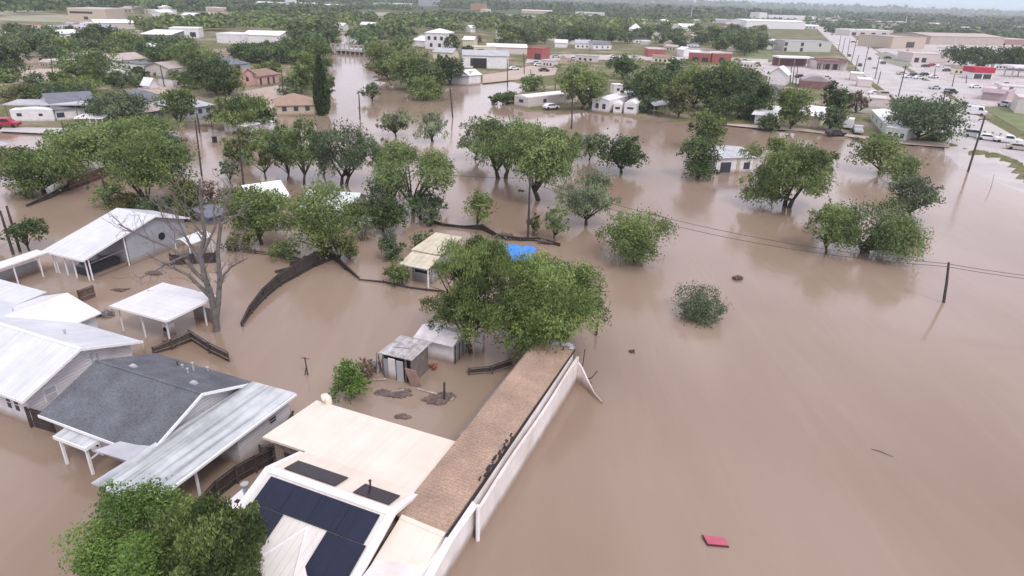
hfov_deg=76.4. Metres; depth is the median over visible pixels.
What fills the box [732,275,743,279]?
driftwood
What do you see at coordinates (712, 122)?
tree
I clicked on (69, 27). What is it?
tree
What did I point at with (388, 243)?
bush
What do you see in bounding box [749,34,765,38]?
tree
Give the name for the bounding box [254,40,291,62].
tree
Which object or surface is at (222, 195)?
tree
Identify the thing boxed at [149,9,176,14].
building
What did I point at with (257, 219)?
tree
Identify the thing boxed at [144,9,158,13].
building
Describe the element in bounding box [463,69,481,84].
river shed
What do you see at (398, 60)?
tree
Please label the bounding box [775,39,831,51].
motel
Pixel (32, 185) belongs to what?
bush
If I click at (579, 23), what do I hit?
tree
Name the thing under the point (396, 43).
tree
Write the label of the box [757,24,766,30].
tree
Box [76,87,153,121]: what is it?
tree
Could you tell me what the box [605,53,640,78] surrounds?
tree
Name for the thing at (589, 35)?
tree
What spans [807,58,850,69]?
canopy building
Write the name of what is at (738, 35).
tree
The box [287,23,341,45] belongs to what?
wood
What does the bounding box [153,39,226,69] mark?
tree
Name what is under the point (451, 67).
tree
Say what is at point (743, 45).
tree
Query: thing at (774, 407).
flood water
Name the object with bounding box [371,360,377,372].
leaning sheet
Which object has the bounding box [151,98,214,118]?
grey cottage
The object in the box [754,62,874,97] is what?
parking lot
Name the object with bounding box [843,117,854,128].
white van
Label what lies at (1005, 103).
parked car
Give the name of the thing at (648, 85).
tree
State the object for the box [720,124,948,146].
dirt track
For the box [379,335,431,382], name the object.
tool shed
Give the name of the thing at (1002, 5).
sky
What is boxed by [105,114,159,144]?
tree
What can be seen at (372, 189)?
bush
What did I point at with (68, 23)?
building
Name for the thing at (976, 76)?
window
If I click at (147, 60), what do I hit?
building
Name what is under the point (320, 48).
tree
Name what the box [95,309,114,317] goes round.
timber pile
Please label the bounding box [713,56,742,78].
tree
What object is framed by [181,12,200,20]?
white church
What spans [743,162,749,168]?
window
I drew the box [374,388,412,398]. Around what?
debris raft
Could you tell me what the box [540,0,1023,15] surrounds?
horizon woods
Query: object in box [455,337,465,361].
door
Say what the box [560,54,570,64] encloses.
building
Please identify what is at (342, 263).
broken fence
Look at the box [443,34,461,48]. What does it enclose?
tree
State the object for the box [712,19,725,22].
shed
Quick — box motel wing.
[764,39,775,49]
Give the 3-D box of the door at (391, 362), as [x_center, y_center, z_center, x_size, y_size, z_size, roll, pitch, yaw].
[-9.102,6.322,49.488,0.600,2.240,0.160,11,26,20]
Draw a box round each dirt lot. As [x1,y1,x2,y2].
[21,68,69,77]
[137,82,180,93]
[214,85,302,113]
[483,63,559,82]
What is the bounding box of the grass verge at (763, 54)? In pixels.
[747,49,772,59]
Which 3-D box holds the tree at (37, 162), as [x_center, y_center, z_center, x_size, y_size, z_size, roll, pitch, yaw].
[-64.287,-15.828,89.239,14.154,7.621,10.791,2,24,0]
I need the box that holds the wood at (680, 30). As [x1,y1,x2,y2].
[536,22,768,42]
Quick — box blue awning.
[198,113,214,126]
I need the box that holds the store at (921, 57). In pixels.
[896,51,951,62]
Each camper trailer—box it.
[613,100,622,113]
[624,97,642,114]
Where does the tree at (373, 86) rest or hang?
in the flood water
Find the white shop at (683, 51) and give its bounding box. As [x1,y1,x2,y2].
[677,46,691,56]
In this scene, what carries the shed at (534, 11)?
on the ground
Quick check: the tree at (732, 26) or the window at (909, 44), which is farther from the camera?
the tree at (732, 26)
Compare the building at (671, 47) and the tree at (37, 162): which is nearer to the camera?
the tree at (37, 162)
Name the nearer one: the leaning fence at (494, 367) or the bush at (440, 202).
the leaning fence at (494, 367)
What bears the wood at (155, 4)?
on the ground
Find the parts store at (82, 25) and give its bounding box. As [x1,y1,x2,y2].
[51,24,118,30]
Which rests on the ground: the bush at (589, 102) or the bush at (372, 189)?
the bush at (589, 102)
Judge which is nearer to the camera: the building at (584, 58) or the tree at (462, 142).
the tree at (462, 142)
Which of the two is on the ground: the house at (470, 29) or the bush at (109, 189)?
the house at (470, 29)
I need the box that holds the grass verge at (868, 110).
[845,96,894,113]
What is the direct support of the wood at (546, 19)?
on the ground
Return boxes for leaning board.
[405,368,421,386]
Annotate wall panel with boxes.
[576,362,602,403]
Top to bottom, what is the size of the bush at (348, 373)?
3.520 m
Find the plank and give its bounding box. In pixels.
[416,388,437,394]
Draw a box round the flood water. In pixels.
[0,31,1023,575]
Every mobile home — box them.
[514,88,589,107]
[592,91,635,112]
[870,108,902,132]
[885,120,929,140]
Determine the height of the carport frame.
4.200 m
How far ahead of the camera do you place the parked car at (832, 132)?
147.44 m
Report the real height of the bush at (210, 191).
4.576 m
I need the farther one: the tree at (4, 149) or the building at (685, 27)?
the building at (685, 27)
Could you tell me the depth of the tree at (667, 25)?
563.66 m
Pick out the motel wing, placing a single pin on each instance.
(769, 47)
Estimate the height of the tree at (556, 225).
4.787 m
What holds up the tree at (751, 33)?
on the ground
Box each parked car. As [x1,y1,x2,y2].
[0,117,21,127]
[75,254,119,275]
[508,66,519,69]
[538,67,549,71]
[542,103,559,109]
[825,129,846,135]
[867,90,876,93]
[876,90,892,96]
[913,75,924,78]
[928,85,941,88]
[944,88,958,93]
[963,128,981,136]
[968,84,982,87]
[976,133,996,141]
[997,100,1011,106]
[1006,142,1023,149]
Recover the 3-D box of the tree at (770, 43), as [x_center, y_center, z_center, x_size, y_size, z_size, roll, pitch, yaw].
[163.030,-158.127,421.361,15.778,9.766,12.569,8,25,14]
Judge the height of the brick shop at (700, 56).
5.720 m
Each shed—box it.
[0,279,46,304]
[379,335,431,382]
[413,323,466,364]
[452,70,472,84]
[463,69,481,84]
[486,43,527,54]
[522,9,552,13]
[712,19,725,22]
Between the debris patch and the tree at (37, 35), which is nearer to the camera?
the debris patch
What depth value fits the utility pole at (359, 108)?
149.67 m
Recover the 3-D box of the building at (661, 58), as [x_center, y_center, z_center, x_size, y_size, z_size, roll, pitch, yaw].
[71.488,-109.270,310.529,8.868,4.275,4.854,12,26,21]
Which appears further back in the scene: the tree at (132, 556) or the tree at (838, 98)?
the tree at (838, 98)
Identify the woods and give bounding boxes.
[53,0,1023,38]
[278,0,1023,23]
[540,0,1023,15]
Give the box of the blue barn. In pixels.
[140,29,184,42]
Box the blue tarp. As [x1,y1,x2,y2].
[496,244,538,260]
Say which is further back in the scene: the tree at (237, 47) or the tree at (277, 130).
the tree at (237, 47)
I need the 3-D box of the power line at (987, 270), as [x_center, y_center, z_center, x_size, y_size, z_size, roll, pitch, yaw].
[49.270,-1.385,62.927,12.679,0.310,0.041,8,25,14]
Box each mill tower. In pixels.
[750,12,766,18]
[767,15,804,20]
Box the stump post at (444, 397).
[443,382,445,399]
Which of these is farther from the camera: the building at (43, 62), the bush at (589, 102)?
the building at (43, 62)
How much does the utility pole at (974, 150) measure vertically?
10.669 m
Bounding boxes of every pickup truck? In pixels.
[852,124,863,133]
[994,134,1022,142]
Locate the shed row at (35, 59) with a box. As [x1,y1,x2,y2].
[19,52,72,63]
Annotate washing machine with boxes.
[161,321,175,334]
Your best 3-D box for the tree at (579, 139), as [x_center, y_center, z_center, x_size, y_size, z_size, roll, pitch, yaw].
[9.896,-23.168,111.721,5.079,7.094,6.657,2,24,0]
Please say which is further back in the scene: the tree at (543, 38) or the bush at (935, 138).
the tree at (543, 38)
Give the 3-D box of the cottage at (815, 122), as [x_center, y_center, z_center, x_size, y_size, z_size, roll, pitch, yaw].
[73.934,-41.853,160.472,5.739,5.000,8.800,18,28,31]
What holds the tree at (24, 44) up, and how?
on the ground
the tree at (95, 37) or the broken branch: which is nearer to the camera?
the broken branch
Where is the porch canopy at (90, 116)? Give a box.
[72,114,110,125]
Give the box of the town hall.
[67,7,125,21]
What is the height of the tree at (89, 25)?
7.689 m
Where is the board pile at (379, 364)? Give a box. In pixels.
[376,352,382,374]
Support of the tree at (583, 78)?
on the ground
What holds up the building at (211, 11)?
on the ground
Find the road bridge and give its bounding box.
[330,43,366,54]
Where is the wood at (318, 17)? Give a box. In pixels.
[245,9,542,31]
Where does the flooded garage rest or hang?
in the flood water
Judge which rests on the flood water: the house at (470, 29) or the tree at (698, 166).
the tree at (698, 166)
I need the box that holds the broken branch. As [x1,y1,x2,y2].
[582,349,597,383]
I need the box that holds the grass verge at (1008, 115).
[985,106,1023,131]
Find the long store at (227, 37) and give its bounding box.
[216,32,250,43]
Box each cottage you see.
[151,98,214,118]
[751,105,781,125]
[796,105,825,127]
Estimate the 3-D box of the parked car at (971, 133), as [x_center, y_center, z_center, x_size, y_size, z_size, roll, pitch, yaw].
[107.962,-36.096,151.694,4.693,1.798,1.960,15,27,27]
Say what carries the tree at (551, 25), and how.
on the ground
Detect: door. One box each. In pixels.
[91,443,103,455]
[388,358,396,379]
[396,360,403,381]
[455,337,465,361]
[473,58,486,68]
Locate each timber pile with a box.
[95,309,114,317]
[161,339,178,347]
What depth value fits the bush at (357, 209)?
81.13 m
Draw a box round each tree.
[0,22,63,52]
[0,25,24,36]
[0,38,34,74]
[0,144,35,181]
[0,144,98,193]
[1,22,20,28]
[1,215,49,250]
[2,33,28,55]
[18,71,45,84]
[31,43,64,58]
[35,131,98,169]
[36,33,83,50]
[37,123,89,147]
[45,70,70,82]
[46,42,132,78]
[49,474,214,575]
[55,77,68,83]
[57,67,77,81]
[57,113,157,171]
[59,25,77,30]
[70,24,121,38]
[70,38,100,52]
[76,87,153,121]
[79,33,105,46]
[84,22,101,28]
[94,161,261,331]
[96,125,177,200]
[98,43,113,53]
[101,28,143,43]
[101,40,133,52]
[101,67,124,84]
[104,35,128,49]
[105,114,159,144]
[107,70,132,87]
[109,43,140,54]
[125,38,143,48]
[128,112,184,135]
[130,77,142,87]
[131,39,149,54]
[131,73,155,86]
[139,40,174,61]
[142,34,152,42]
[143,134,201,197]
[146,490,269,575]
[148,129,190,158]
[150,34,169,44]
[152,87,199,125]
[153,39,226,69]
[159,33,196,54]
[165,69,186,76]
[166,71,190,86]
[180,50,242,95]
[181,72,202,87]
[202,90,280,131]
[203,65,246,94]
[212,187,246,210]
[214,159,240,183]
[214,179,291,244]
[225,182,267,195]
[226,40,264,61]
[226,45,242,59]
[229,127,261,164]
[235,124,273,137]
[238,131,279,178]
[241,48,260,62]
[253,58,283,74]
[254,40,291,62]
[264,123,298,164]
[267,133,295,179]
[276,113,322,184]
[276,181,360,258]
[277,33,319,52]
[284,61,312,93]
[288,49,300,61]
[290,50,328,85]
[296,48,312,58]
[302,39,335,57]
[306,129,343,175]
[306,225,358,261]
[307,117,383,185]
[312,53,330,115]
[315,28,340,47]
[321,58,332,66]
[322,56,333,66]
[356,82,381,100]
[358,189,412,232]
[362,40,392,57]
[362,40,410,79]
[363,137,459,213]
[366,138,405,171]
[375,108,419,136]
[381,43,431,85]
[383,33,416,49]
[402,57,448,88]
[412,109,448,141]
[418,231,525,353]
[433,55,465,84]
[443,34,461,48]
[456,115,486,159]
[461,187,499,224]
[464,113,538,178]
[487,247,612,362]
[491,118,582,200]
[495,28,519,43]
[496,24,511,37]
[508,28,526,43]
[517,34,533,43]
[519,25,539,43]
[538,34,555,43]
[539,22,555,28]
[539,26,552,34]
[542,27,559,35]
[542,207,569,238]
[551,167,622,224]
[554,60,611,109]
[557,29,568,38]
[561,28,583,40]
[564,21,580,31]
[568,133,583,169]
[573,21,587,26]
[576,25,589,37]
[579,133,608,159]
[584,26,599,37]
[585,22,602,28]
[585,30,602,39]
[589,128,650,172]
[592,32,606,40]
[600,27,619,40]
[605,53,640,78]
[606,32,617,41]
[610,21,624,35]
[617,31,636,43]
[619,64,667,102]
[620,22,631,31]
[628,28,641,33]
[631,63,690,99]
[631,94,666,111]
[634,31,647,38]
[635,26,654,33]
[637,29,651,39]
[652,25,667,32]
[656,80,696,118]
[659,31,676,43]
[661,21,672,30]
[661,28,679,35]
[665,56,682,75]
[668,61,719,107]
[671,35,686,44]
[674,37,689,46]
[676,129,725,181]
[686,107,728,144]
[687,20,701,31]
[690,64,745,106]
[691,31,714,43]
[695,35,706,43]
[704,23,717,31]
[708,27,722,38]
[712,36,730,50]
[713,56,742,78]
[720,33,737,48]
[728,23,739,29]
[729,31,744,42]
[730,28,748,36]
[731,63,774,104]
[733,34,754,45]
[733,39,757,50]
[734,39,758,54]
[735,130,840,208]
[739,82,777,117]
[747,30,757,36]
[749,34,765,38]
[749,36,769,51]
[756,37,775,49]
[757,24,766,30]
[772,83,817,128]
[801,198,864,253]
[810,194,935,264]
[819,80,855,110]
[819,105,849,129]
[843,130,915,173]
[845,90,872,112]
[882,91,978,144]
[885,94,927,120]
[885,171,945,217]
[940,43,981,65]
[963,45,996,65]
[981,43,1019,63]
[1003,45,1023,69]
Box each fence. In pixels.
[24,406,55,432]
[26,184,68,206]
[67,166,108,190]
[76,285,95,301]
[151,330,229,361]
[169,252,215,264]
[194,410,293,503]
[226,245,302,259]
[240,247,334,326]
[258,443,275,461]
[331,249,358,277]
[358,278,442,291]
[423,216,559,245]
[468,359,513,375]
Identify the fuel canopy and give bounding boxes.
[772,55,813,66]
[1001,64,1023,76]
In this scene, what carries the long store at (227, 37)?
on the ground
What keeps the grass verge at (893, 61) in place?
on the ground
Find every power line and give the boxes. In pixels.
[241,134,497,177]
[532,183,946,266]
[533,178,947,263]
[951,264,1019,274]
[951,267,1023,278]
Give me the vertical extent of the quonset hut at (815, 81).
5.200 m
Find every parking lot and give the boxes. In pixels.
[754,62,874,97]
[875,44,1023,106]
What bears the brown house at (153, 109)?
on the ground
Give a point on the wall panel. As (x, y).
(582, 380)
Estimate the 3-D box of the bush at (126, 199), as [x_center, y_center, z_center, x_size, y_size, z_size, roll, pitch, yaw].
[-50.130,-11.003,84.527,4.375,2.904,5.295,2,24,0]
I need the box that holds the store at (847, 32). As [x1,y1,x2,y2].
[834,28,892,35]
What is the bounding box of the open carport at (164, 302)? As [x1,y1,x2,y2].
[109,282,215,338]
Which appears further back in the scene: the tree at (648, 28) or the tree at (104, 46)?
the tree at (648, 28)
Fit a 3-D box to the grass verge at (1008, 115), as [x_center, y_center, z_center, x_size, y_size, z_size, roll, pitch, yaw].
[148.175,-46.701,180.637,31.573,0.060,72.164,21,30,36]
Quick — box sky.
[679,0,1023,11]
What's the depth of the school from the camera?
994.78 m
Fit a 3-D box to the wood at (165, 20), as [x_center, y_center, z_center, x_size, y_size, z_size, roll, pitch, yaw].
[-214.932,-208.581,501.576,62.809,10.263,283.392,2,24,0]
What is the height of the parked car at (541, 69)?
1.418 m
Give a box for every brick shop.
[644,47,665,56]
[688,50,711,62]
[701,51,732,62]
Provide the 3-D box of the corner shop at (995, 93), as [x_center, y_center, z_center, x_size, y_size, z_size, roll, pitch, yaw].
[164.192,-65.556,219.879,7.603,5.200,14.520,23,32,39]
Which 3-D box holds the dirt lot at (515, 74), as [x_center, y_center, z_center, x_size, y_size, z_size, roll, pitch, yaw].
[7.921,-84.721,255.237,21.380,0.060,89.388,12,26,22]
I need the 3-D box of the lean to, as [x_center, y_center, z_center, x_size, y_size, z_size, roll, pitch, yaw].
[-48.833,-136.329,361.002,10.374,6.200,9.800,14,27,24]
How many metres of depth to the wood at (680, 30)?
576.08 m
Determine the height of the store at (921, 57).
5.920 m
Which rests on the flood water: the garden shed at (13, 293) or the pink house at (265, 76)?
the garden shed at (13, 293)
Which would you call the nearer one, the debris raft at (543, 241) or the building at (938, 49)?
the debris raft at (543, 241)
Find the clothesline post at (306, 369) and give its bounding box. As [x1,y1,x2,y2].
[301,357,307,374]
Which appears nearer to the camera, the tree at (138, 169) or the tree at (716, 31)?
the tree at (138, 169)
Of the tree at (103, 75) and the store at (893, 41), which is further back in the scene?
the store at (893, 41)
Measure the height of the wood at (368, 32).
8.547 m
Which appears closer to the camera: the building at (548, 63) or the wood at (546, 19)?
the building at (548, 63)
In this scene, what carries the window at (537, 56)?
in the red building at (537, 53)
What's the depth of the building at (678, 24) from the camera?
676.80 m
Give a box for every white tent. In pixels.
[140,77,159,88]
[223,118,273,134]
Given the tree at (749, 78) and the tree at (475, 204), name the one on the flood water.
the tree at (475, 204)
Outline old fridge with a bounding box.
[474,331,484,352]
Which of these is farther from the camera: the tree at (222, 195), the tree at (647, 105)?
the tree at (647, 105)
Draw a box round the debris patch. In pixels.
[394,413,411,419]
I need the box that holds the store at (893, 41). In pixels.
[857,34,926,48]
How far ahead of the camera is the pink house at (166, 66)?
208.22 m
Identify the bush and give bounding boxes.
[0,67,21,82]
[0,81,39,101]
[4,175,50,198]
[19,78,97,98]
[58,73,104,92]
[72,64,105,79]
[84,179,124,207]
[99,76,117,84]
[102,191,143,209]
[129,66,155,75]
[131,194,179,213]
[163,176,216,212]
[166,196,209,220]
[197,178,225,206]
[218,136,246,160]
[220,231,258,251]
[244,111,274,127]
[255,188,285,216]
[264,239,300,262]
[274,76,312,95]
[295,177,340,198]
[326,74,335,94]
[328,356,372,403]
[339,196,369,224]
[340,237,358,259]
[349,214,377,240]
[358,357,376,380]
[361,174,405,202]
[377,227,406,261]
[382,257,411,286]
[401,190,439,220]
[404,70,446,101]
[409,229,433,247]
[416,204,441,225]
[431,197,447,213]
[461,45,472,50]
[488,92,501,104]
[493,38,507,43]
[495,90,516,104]
[519,74,546,91]
[526,212,541,236]
[575,85,606,111]
[593,207,679,267]
[671,278,733,328]
[698,93,742,120]
[727,88,757,119]
[756,113,786,131]
[877,154,929,183]
[922,132,948,141]
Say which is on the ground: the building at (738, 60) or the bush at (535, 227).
the building at (738, 60)
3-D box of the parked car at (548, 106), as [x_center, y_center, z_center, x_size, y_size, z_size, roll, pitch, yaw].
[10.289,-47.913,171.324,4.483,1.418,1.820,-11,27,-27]
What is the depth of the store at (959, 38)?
575.84 m
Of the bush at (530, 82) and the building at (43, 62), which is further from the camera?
the building at (43, 62)
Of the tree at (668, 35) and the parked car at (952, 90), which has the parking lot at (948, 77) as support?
the parked car at (952, 90)
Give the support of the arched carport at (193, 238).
on the flood water
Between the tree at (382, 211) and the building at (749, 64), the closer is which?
the tree at (382, 211)
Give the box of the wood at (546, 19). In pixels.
[535,12,715,27]
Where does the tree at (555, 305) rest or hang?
in the flood water
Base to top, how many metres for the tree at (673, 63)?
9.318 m
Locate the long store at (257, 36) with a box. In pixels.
[243,30,285,42]
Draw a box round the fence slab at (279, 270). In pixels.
[275,267,287,272]
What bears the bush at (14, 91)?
on the ground
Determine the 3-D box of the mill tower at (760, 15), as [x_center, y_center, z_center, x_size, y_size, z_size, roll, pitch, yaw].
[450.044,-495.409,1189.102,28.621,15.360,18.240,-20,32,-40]
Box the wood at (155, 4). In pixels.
[102,0,535,8]
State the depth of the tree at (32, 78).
180.11 m
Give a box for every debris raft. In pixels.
[111,288,129,291]
[145,270,162,275]
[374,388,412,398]
[421,392,455,405]
[487,231,514,240]
[535,236,555,244]
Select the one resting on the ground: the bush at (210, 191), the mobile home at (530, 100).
the mobile home at (530, 100)
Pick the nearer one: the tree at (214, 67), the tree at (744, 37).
the tree at (214, 67)
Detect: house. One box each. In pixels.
[0,141,9,158]
[0,208,189,283]
[0,293,143,426]
[37,91,95,120]
[38,353,296,533]
[103,52,145,62]
[112,104,166,119]
[126,89,159,104]
[142,60,189,76]
[207,57,249,72]
[227,393,454,575]
[229,68,256,86]
[240,180,289,205]
[251,68,279,85]
[273,93,315,115]
[301,189,369,220]
[334,23,348,30]
[360,22,376,25]
[400,232,461,287]
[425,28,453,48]
[432,47,459,59]
[462,36,477,45]
[465,25,475,32]
[470,45,495,49]
[554,39,568,47]
[574,39,590,48]
[589,41,612,49]
[629,23,639,30]
[767,65,791,85]
[767,84,780,99]
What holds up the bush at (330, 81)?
on the ground
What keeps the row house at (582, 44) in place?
on the ground
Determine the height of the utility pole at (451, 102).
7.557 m
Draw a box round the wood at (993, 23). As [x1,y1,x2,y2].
[891,16,1023,31]
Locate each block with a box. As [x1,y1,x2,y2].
[168,26,203,37]
[373,3,412,6]
[418,0,439,5]
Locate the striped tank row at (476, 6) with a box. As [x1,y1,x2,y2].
[470,3,486,9]
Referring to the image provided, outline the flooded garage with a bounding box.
[691,145,755,172]
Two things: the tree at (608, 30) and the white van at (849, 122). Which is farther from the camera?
the tree at (608, 30)
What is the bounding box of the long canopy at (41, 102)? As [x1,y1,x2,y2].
[2,99,116,116]
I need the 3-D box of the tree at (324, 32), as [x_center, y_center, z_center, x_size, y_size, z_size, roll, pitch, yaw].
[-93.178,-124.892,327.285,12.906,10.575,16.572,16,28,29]
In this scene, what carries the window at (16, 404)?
in the white house at (53, 347)
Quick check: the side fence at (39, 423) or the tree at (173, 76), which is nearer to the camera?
the side fence at (39, 423)
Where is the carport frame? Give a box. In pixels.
[649,100,670,116]
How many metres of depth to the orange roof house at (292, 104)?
152.64 m
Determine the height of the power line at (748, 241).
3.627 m
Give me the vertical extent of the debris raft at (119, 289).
0.202 m
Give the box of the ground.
[0,0,1023,182]
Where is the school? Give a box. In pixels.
[575,12,604,15]
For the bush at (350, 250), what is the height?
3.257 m
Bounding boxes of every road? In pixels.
[808,16,1023,156]
[944,143,1023,192]
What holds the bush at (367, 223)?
on the flood water
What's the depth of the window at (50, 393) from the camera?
43.63 m
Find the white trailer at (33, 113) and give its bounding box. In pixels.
[9,106,56,121]
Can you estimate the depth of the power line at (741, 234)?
70.43 m
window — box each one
[5,398,13,409]
[13,401,21,412]
[42,384,58,402]
[56,112,64,117]
[69,11,91,13]
[158,232,164,239]
[269,414,276,424]
[283,450,293,457]
[414,268,426,274]
[534,54,540,59]
[720,162,731,172]
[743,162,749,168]
[905,42,914,47]
[973,74,982,78]
[983,74,991,78]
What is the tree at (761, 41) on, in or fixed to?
on the ground
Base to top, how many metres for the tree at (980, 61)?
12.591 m
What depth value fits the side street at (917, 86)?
246.85 m
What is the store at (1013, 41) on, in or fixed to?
on the ground
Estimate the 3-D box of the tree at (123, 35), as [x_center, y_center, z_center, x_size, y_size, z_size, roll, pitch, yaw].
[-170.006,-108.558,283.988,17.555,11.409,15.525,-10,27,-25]
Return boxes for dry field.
[0,10,78,22]
[339,12,559,20]
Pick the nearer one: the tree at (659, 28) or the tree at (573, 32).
the tree at (573, 32)
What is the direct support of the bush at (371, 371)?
in the flood water
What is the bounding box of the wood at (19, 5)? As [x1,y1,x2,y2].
[0,0,77,12]
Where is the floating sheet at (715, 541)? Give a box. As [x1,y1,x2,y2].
[702,535,728,547]
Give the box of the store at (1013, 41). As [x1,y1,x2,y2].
[1003,38,1023,44]
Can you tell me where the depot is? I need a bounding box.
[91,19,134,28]
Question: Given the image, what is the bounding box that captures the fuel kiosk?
[961,64,995,79]
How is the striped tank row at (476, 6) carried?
on the ground
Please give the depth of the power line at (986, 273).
63.75 m
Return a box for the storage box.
[610,83,622,93]
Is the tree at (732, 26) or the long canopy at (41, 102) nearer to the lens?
the long canopy at (41, 102)
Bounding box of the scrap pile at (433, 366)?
[428,363,437,369]
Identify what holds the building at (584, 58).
on the ground
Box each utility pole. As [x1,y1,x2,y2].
[0,210,14,254]
[5,206,21,251]
[98,167,109,207]
[195,120,202,175]
[237,128,244,184]
[358,94,360,119]
[450,87,452,116]
[527,175,530,236]
[571,80,572,128]
[898,66,908,95]
[942,262,949,302]
[967,116,988,171]
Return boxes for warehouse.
[461,49,508,68]
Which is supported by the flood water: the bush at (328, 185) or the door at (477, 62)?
the bush at (328, 185)
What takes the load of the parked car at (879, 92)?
on the parking lot at (841, 77)
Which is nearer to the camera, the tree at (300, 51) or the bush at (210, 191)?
the bush at (210, 191)
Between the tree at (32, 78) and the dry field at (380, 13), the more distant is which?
the dry field at (380, 13)
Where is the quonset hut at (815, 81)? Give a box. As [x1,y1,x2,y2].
[798,74,831,88]
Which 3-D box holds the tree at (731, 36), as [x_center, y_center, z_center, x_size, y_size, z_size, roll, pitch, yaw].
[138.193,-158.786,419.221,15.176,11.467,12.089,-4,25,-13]
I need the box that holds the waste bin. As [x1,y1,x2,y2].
[212,136,216,142]
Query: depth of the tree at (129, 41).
277.43 m
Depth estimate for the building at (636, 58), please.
310.13 m
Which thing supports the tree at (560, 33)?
on the ground
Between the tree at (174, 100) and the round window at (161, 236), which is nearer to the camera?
the round window at (161, 236)
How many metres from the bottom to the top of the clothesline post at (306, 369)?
2.056 m
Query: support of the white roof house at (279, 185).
on the flood water
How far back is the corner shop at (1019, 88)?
222.19 m
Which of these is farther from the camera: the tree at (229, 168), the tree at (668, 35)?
the tree at (668, 35)
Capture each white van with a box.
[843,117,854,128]
[965,104,987,115]
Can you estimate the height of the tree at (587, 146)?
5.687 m
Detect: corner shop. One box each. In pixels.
[981,85,1015,100]
[994,82,1023,92]
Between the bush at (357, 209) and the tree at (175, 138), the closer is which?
the bush at (357, 209)
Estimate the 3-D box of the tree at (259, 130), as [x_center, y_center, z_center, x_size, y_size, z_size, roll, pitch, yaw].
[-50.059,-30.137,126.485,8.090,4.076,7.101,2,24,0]
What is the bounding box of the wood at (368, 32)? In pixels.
[344,21,418,46]
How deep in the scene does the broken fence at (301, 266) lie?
65.80 m
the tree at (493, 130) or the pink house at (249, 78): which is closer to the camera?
the tree at (493, 130)
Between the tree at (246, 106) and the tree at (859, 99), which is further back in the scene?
the tree at (859, 99)
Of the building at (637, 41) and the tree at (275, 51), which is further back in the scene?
the building at (637, 41)
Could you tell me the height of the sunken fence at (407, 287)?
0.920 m
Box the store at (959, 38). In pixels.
[890,32,1005,44]
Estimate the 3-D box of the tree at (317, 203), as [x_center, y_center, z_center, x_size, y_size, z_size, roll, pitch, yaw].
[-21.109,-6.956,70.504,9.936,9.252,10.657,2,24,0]
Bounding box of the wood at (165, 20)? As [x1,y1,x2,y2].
[127,9,304,29]
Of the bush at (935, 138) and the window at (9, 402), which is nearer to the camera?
the window at (9, 402)
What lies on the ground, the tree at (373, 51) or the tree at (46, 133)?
the tree at (373, 51)
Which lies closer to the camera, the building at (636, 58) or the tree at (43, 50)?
the tree at (43, 50)
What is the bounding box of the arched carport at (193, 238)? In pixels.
[173,230,213,253]
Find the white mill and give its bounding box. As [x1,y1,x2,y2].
[725,19,805,29]
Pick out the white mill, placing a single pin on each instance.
(783, 24)
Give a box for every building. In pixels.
[38,59,54,66]
[55,29,75,40]
[65,22,78,24]
[104,68,127,75]
[120,61,151,69]
[121,6,143,12]
[125,6,150,8]
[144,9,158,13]
[144,58,165,62]
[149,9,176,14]
[152,10,173,16]
[154,5,171,9]
[157,76,192,86]
[205,7,225,11]
[207,8,226,13]
[363,331,578,575]
[527,46,550,59]
[541,59,557,67]
[547,36,561,40]
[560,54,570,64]
[575,54,598,62]
[631,55,639,60]
[632,39,647,42]
[640,40,650,44]
[652,54,671,63]
[663,40,673,46]
[665,44,678,50]
[676,23,693,27]
[681,25,691,30]
[684,43,698,47]
[690,46,702,50]
[726,22,739,24]
[726,47,736,51]
[732,57,741,66]
[740,61,755,68]
[805,24,818,28]
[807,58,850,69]
[849,71,864,80]
[855,77,872,87]
[867,94,889,108]
[874,23,896,28]
[906,49,921,51]
[936,47,945,51]
[950,65,962,74]
[991,63,1007,69]
[1010,93,1023,113]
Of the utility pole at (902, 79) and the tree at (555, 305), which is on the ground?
the utility pole at (902, 79)
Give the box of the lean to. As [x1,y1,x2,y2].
[412,36,424,46]
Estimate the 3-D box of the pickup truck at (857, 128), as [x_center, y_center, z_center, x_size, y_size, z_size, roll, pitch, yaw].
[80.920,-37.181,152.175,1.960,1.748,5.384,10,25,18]
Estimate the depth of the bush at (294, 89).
178.88 m
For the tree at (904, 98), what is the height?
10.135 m
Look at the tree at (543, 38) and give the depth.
412.61 m
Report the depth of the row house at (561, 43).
385.72 m
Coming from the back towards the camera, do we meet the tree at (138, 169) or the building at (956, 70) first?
the building at (956, 70)
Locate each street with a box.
[0,75,75,84]
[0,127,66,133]
[526,54,767,62]
[886,80,984,95]
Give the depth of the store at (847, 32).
684.35 m
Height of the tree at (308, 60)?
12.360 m
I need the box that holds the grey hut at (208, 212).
[192,203,222,224]
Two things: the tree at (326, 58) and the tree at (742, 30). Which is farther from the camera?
the tree at (742, 30)

